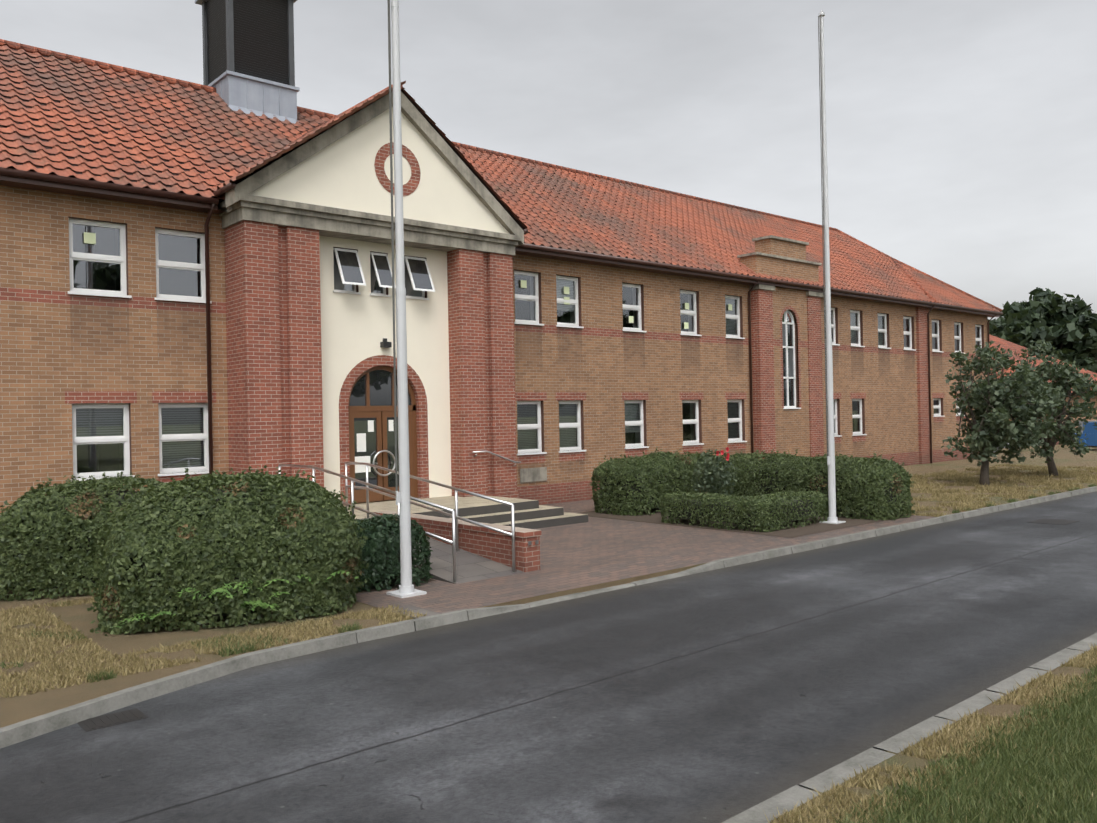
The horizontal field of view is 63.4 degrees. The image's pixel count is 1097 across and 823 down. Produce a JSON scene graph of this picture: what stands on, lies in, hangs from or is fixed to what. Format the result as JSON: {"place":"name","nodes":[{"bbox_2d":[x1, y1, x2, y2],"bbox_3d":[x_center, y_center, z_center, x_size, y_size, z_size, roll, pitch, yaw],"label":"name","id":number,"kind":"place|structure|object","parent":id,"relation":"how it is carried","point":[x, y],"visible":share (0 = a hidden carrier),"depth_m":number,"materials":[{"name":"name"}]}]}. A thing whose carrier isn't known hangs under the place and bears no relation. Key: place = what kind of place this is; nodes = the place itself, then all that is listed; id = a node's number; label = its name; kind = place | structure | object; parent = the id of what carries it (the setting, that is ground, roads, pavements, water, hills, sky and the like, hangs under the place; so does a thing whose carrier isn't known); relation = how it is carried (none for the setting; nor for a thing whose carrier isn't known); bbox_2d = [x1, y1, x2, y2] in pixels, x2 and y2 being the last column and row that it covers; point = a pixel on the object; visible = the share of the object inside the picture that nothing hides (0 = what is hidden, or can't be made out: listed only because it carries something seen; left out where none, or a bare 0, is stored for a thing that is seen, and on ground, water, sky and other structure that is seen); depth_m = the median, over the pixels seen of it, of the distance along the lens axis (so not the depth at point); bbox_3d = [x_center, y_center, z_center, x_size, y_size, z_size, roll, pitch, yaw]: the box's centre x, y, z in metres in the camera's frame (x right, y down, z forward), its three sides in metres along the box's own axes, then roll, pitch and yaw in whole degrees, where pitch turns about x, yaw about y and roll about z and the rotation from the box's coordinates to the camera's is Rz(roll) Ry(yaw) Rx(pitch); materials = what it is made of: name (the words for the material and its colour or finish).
{"place":"outdoors","nodes":[
{"label":"outdoors","id":0,"kind":"place"},
{"bbox_2d":[249,107,509,498],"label":"rendered wall","id":1,"kind":"structure","parent":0,"point":[340,173],"depth_m":19.34,"materials":[{"name":"beige paint"}]},
{"bbox_2d":[348,366,417,503],"bbox_3d":[-3.706,0.487,19.701,1.780,3.010,0.080,-1,0,-41],"label":"entrance door","id":2,"kind":"structure","parent":1,"relation":"in","point":[380,414],"depth_m":19.63,"materials":[{"name":"brown wood"}]},
{"bbox_2d":[355,420,393,472],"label":"door notices","id":3,"kind":"object","parent":2,"relation":"attached to","point":[361,442],"visible":0.77,"depth_m":19.39,"materials":[{"name":"white paper"}]},
{"bbox_2d":[380,338,391,347],"bbox_3d":[-3.581,-1.511,19.548,0.200,0.200,0.140,-1,0,-41],"label":"security light","id":4,"kind":"object","parent":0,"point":[384,344],"visible":1,"depth_m":19.53,"materials":[{"name":"black metal"}]},
{"bbox_2d":[373,510,541,571],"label":"ramp brick wall","id":5,"kind":"structure","parent":0,"point":[493,545],"depth_m":13.85,"materials":[{"name":"red brick"}]},
{"bbox_2d":[72,224,979,472],"bbox_3d":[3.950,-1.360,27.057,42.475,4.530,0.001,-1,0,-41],"label":"window panes","id":6,"kind":"structure","parent":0,"point":[561,313],"depth_m":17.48,"materials":[{"name":"grey glass"}]},
{"bbox_2d":[84,232,731,328],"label":"window stickers","id":7,"kind":"object","parent":6,"relation":"attached to","point":[89,238],"depth_m":23.96,"materials":[{"name":"green"}]},
{"bbox_2d":[76,279,977,467],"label":"window blinds","id":8,"kind":"object","parent":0,"point":[191,451],"depth_m":17.65,"materials":[{"name":"grey fabric"}]},
{"bbox_2d":[0,491,1096,822],"bbox_3d":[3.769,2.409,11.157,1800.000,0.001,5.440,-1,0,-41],"label":"road","id":9,"kind":"structure","parent":0,"point":[720,695],"depth_m":7.61,"materials":[{"name":"grey asphalt"}]},
{"bbox_2d":[0,486,1096,822],"bbox_3d":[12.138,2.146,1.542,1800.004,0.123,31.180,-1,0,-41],"label":"kerbs","id":10,"kind":"structure","parent":9,"relation":"on","point":[18,732],"depth_m":8.16,"materials":[{"name":"concrete"}]},
{"bbox_2d":[77,518,1077,731],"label":"road drain covers","id":11,"kind":"object","parent":9,"relation":"on","point":[104,721],"visible":0.88,"depth_m":7.35,"materials":[{"name":"metal"}]},
{"bbox_2d":[0,444,1096,822],"bbox_3d":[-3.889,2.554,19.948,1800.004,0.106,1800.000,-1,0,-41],"label":"ground","id":12,"kind":"structure","parent":0,"point":[24,706],"depth_m":9.71,"materials":[{"name":"brown soil"}]},
{"bbox_2d":[0,471,163,600],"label":"hedge","id":13,"kind":"object","parent":12,"relation":"on","point":[51,536],"visible":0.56,"depth_m":12.08,"materials":[{"name":"green plant"}]},
{"bbox_2d":[0,599,288,667],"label":"green lawn grass","id":14,"kind":"structure","parent":12,"relation":"on","point":[3,664],"depth_m":9.40,"materials":[{"name":"plant"}]},
{"bbox_2d":[0,597,426,697],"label":"dry lawn grass","id":15,"kind":"structure","parent":12,"relation":"on","point":[19,640],"depth_m":9.25,"materials":[{"name":"beige plant"}]},
{"bbox_2d":[84,465,368,636],"bbox_3d":[-3.995,1.576,11.366,3.457,1.818,3.060,-1,0,-23],"label":"hedge","id":16,"kind":"object","parent":12,"relation":"on","point":[167,542],"visible":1,"depth_m":10.28,"materials":[{"name":"green plant"}]},
{"bbox_2d":[114,570,357,626],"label":"ferns","id":17,"kind":"object","parent":16,"relation":"attached to","point":[253,603],"visible":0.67,"depth_m":10.02,"materials":[{"name":"green plant"}]},
{"bbox_2d":[0,185,987,514],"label":"buff brick walls","id":18,"kind":"structure","parent":12,"relation":"on","point":[56,341],"depth_m":23.46,"materials":[{"name":"brown brick"}]},
{"bbox_2d":[195,0,299,123],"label":"chimney flashing","id":19,"kind":"object","parent":18,"relation":"on","point":[246,94],"visible":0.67,"depth_m":22.79,"materials":[{"name":"grey metal"}]},
{"bbox_2d":[202,0,294,85],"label":"cupola corner posts","id":20,"kind":"object","parent":19,"relation":"on","point":[230,35],"visible":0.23,"depth_m":23.41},
{"bbox_2d":[207,0,288,84],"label":"cupola louvres","id":21,"kind":"object","parent":20,"relation":"attached to","point":[260,38],"visible":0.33,"depth_m":23.00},
{"bbox_2d":[211,81,405,191],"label":"bay roof pantiles","id":22,"kind":"object","parent":18,"relation":"on","point":[289,146],"visible":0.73,"depth_m":17.68,"materials":[{"name":"ceramic"}]},
{"bbox_2d":[311,88,527,228],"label":"bay roof pantiles","id":23,"kind":"object","parent":18,"relation":"on","point":[463,156],"visible":0.06,"depth_m":20.30,"materials":[{"name":"ceramic"}]},
{"bbox_2d":[0,48,976,308],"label":"building roof underlay","id":24,"kind":"object","parent":18,"relation":"on","point":[186,136],"visible":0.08,"depth_m":19.29,"materials":[{"name":"brown tile"}]},
{"bbox_2d":[0,44,999,311],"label":"roof pantiles","id":25,"kind":"object","parent":18,"relation":"on","point":[710,234],"visible":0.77,"depth_m":24.26,"materials":[{"name":"ceramic"}]},
{"bbox_2d":[0,39,1001,311],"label":"ridge tiles","id":26,"kind":"object","parent":25,"relation":"on","point":[160,79],"visible":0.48,"depth_m":28.02,"materials":[{"name":"tile"}]},
{"bbox_2d":[0,167,1002,474],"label":"gutters and downpipes","id":27,"kind":"object","parent":18,"relation":"attached to","point":[72,185],"visible":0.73,"depth_m":22.40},
{"bbox_2d":[65,142,965,505],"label":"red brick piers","id":28,"kind":"structure","parent":18,"relation":"attached to","point":[273,344],"depth_m":19.63,"materials":[{"name":"red brick"}]},
{"bbox_2d":[218,91,822,482],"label":"stone cornices","id":29,"kind":"object","parent":18,"relation":"attached to","point":[239,203],"visible":0.75,"depth_m":18.89,"materials":[{"name":"grey stone"}]},
{"bbox_2d":[67,218,981,480],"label":"window frames","id":30,"kind":"structure","parent":18,"relation":"in","point":[122,293],"depth_m":19.06,"materials":[{"name":"white plastic"}]},
{"bbox_2d":[69,217,983,477],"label":"window panes","id":31,"kind":"structure","parent":18,"relation":"in","point":[741,335],"depth_m":27.54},
{"bbox_2d":[199,239,978,442],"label":"window blinds","id":32,"kind":"object","parent":18,"relation":"in","point":[690,300],"depth_m":27.77,"materials":[{"name":"beige fabric"}]},
{"bbox_2d":[85,483,1096,682],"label":"kerb edge weeds","id":33,"kind":"object","parent":12,"relation":"on","point":[241,649],"visible":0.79,"depth_m":9.03,"materials":[{"name":"green plant"}]},
{"bbox_2d":[691,447,737,500],"bbox_3d":[3.657,1.423,19.652,1.019,1.265,1.019,-1,0,-41],"label":"rose bush","id":34,"kind":"object","parent":12,"relation":"on","point":[714,480],"depth_m":19.51,"materials":[{"name":"green plant"}]},
{"bbox_2d":[765,642,1096,822],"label":"dry verge grass","id":35,"kind":"structure","parent":12,"relation":"on","point":[1023,693],"depth_m":6.05,"materials":[{"name":"beige plant"}]},
{"bbox_2d":[832,664,1096,822],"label":"green verge grass","id":36,"kind":"structure","parent":12,"relation":"on","point":[1081,765],"depth_m":5.57,"materials":[{"name":"green plant"}]},
{"bbox_2d":[988,317,1004,322],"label":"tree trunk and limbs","id":37,"kind":"object","parent":12,"relation":"on","point":[998,320],"depth_m":93.17,"materials":[{"name":"green plant"}]},
{"bbox_2d":[902,463,1096,516],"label":"dry lawn grass","id":38,"kind":"structure","parent":12,"relation":"on","point":[996,486],"depth_m":26.00,"materials":[{"name":"beige plant"}]},
{"bbox_2d":[941,340,1061,485],"bbox_3d":[13.399,0.060,26.168,3.463,4.412,3.246,-1,0,-41],"label":"tree","id":39,"kind":"object","parent":12,"relation":"on","point":[1001,398],"visible":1,"depth_m":25.73,"materials":[{"name":"green plant"}]},
{"bbox_2d":[991,301,1018,324],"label":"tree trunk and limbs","id":40,"kind":"object","parent":12,"relation":"on","point":[1004,306],"visible":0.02,"depth_m":87.43,"materials":[{"name":"green plant"}]},
{"bbox_2d":[989,320,1056,352],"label":"tree","id":41,"kind":"object","parent":12,"relation":"on","point":[1019,333],"visible":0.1,"depth_m":71.91,"materials":[{"name":"green plant"}]},
{"bbox_2d":[989,309,1060,353],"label":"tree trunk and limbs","id":42,"kind":"object","parent":12,"relation":"on","point":[996,328],"visible":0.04,"depth_m":77.38,"materials":[{"name":"green plant"}]},
{"bbox_2d":[1000,340,1096,475],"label":"tree","id":43,"kind":"object","parent":12,"relation":"on","point":[1059,375],"visible":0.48,"depth_m":28.30,"materials":[{"name":"green plant"}]},
{"bbox_2d":[1002,287,1096,372],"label":"tree","id":44,"kind":"object","parent":12,"relation":"on","point":[1047,303],"visible":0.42,"depth_m":75.42,"materials":[{"name":"green plant"}]},
{"bbox_2d":[1036,295,1093,315],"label":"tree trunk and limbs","id":45,"kind":"object","parent":12,"relation":"on","point":[1080,305],"visible":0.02,"depth_m":80.71,"materials":[{"name":"green plant"}]},
{"bbox_2d":[1046,315,1096,364],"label":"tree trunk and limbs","id":46,"kind":"object","parent":12,"relation":"on","point":[1069,345],"visible":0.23,"depth_m":75.66,"materials":[{"name":"green plant"}]},
{"bbox_2d":[0,0,1096,319],"label":"sky","id":47,"kind":"structure","parent":0,"point":[961,135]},
{"bbox_2d":[333,250,793,405],"bbox_3d":[2.106,-1.827,24.630,17.552,3.480,0.527,-1,0,-42],"label":"window glass","id":48,"kind":"object","parent":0,"point":[350,268],"visible":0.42,"depth_m":19.81,"materials":[{"name":"glass"}]},
{"bbox_2d":[348,499,934,617],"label":"paved forecourt","id":49,"kind":"structure","parent":0,"point":[593,551],"depth_m":14.60,"materials":[{"name":"red brick"}]},
{"bbox_2d":[387,0,426,597],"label":"flag pole","id":50,"kind":"object","parent":49,"relation":"on","point":[406,588],"visible":1,"depth_m":11.73,"materials":[{"name":"metal"}]},
{"bbox_2d":[278,450,538,581],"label":"stainless railings and handles","id":51,"kind":"object","parent":49,"relation":"on","point":[454,542],"visible":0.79,"depth_m":14.31,"materials":[{"name":"silver metal"}]},
{"bbox_2d":[394,606,441,617],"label":"paving","id":52,"kind":"structure","parent":49,"relation":"on","point":[421,610],"depth_m":10.68,"materials":[{"name":"grey concrete"}]},
{"bbox_2d":[360,518,523,583],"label":"grey ramp slabs","id":53,"kind":"structure","parent":49,"relation":"on","point":[470,566],"depth_m":13.41,"materials":[{"name":"grey concrete"}]},
{"bbox_2d":[413,500,587,583],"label":"steps","id":54,"kind":"structure","parent":49,"relation":"on","point":[479,510],"depth_m":18.39,"materials":[{"name":"grey concrete"}]},
{"bbox_2d":[345,495,587,524],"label":"entrance steps","id":55,"kind":"structure","parent":54,"relation":"on","point":[463,502],"depth_m":18.77,"materials":[{"name":"beige concrete"}]},
{"bbox_2d":[356,508,907,593],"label":"planting bed","id":56,"kind":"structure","parent":49,"relation":"on","point":[791,532],"depth_m":18.10,"materials":[{"name":"brown soil"}]},
{"bbox_2d":[352,513,433,591],"bbox_3d":[-3.052,1.978,13.269,1.631,1.033,3.169,-1,0,-41],"label":"shrub","id":57,"kind":"object","parent":56,"relation":"on","point":[380,549],"visible":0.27,"depth_m":12.17,"materials":[{"name":"green plant"}]},
{"bbox_2d":[588,447,720,515],"bbox_3d":[2.864,1.617,21.813,4.265,1.522,1.950,-1,0,-41],"label":"hedge","id":58,"kind":"object","parent":56,"relation":"on","point":[640,483],"visible":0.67,"depth_m":20.60,"materials":[{"name":"green plant"}]},
{"bbox_2d":[660,491,777,531],"bbox_3d":[3.442,2.000,18.127,0.874,0.693,2.617,-1,0,-41],"label":"hedge","id":59,"kind":"object","parent":56,"relation":"on","point":[706,507],"visible":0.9,"depth_m":17.85,"materials":[{"name":"green plant"}]},
{"bbox_2d":[736,491,827,532],"bbox_3d":[4.748,1.974,17.931,2.309,0.690,0.895,-1,0,-41],"label":"hedge","id":60,"kind":"object","parent":56,"relation":"on","point":[796,505],"visible":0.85,"depth_m":17.53,"materials":[{"name":"green plant"}]},
{"bbox_2d":[692,449,914,520],"bbox_3d":[5.616,1.590,20.833,1.788,1.458,5.884,-1,0,-41],"label":"hedge","id":61,"kind":"object","parent":56,"relation":"on","point":[867,486],"visible":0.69,"depth_m":19.17,"materials":[{"name":"green plant"}]},
{"bbox_2d":[818,10,845,523],"bbox_3d":[5.737,-2.990,18.278,0.380,10.570,0.380,-1,0,-41],"label":"flag pole","id":62,"kind":"object","parent":56,"relation":"on","point":[832,518],"visible":0.96,"depth_m":18.23,"materials":[{"name":"metal"}]},
{"bbox_2d":[991,394,1096,444],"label":"building walls","id":63,"kind":"structure","parent":0,"point":[1082,401],"depth_m":54.39,"materials":[{"name":"brick"}]},
{"bbox_2d":[989,334,1096,392],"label":"building roof","id":64,"kind":"structure","parent":63,"relation":"on","point":[1006,345],"depth_m":60.10,"materials":[{"name":"red tile"}]},
{"bbox_2d":[1075,422,1096,446],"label":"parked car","id":65,"kind":"object","parent":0,"point":[1090,431],"visible":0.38,"depth_m":44.52,"materials":[{"name":"blue metal"}]},
{"bbox_2d":[1079,420,1096,432],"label":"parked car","id":66,"kind":"object","parent":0,"point":[1081,422],"visible":0.06,"depth_m":48.35,"materials":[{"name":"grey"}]}
]}

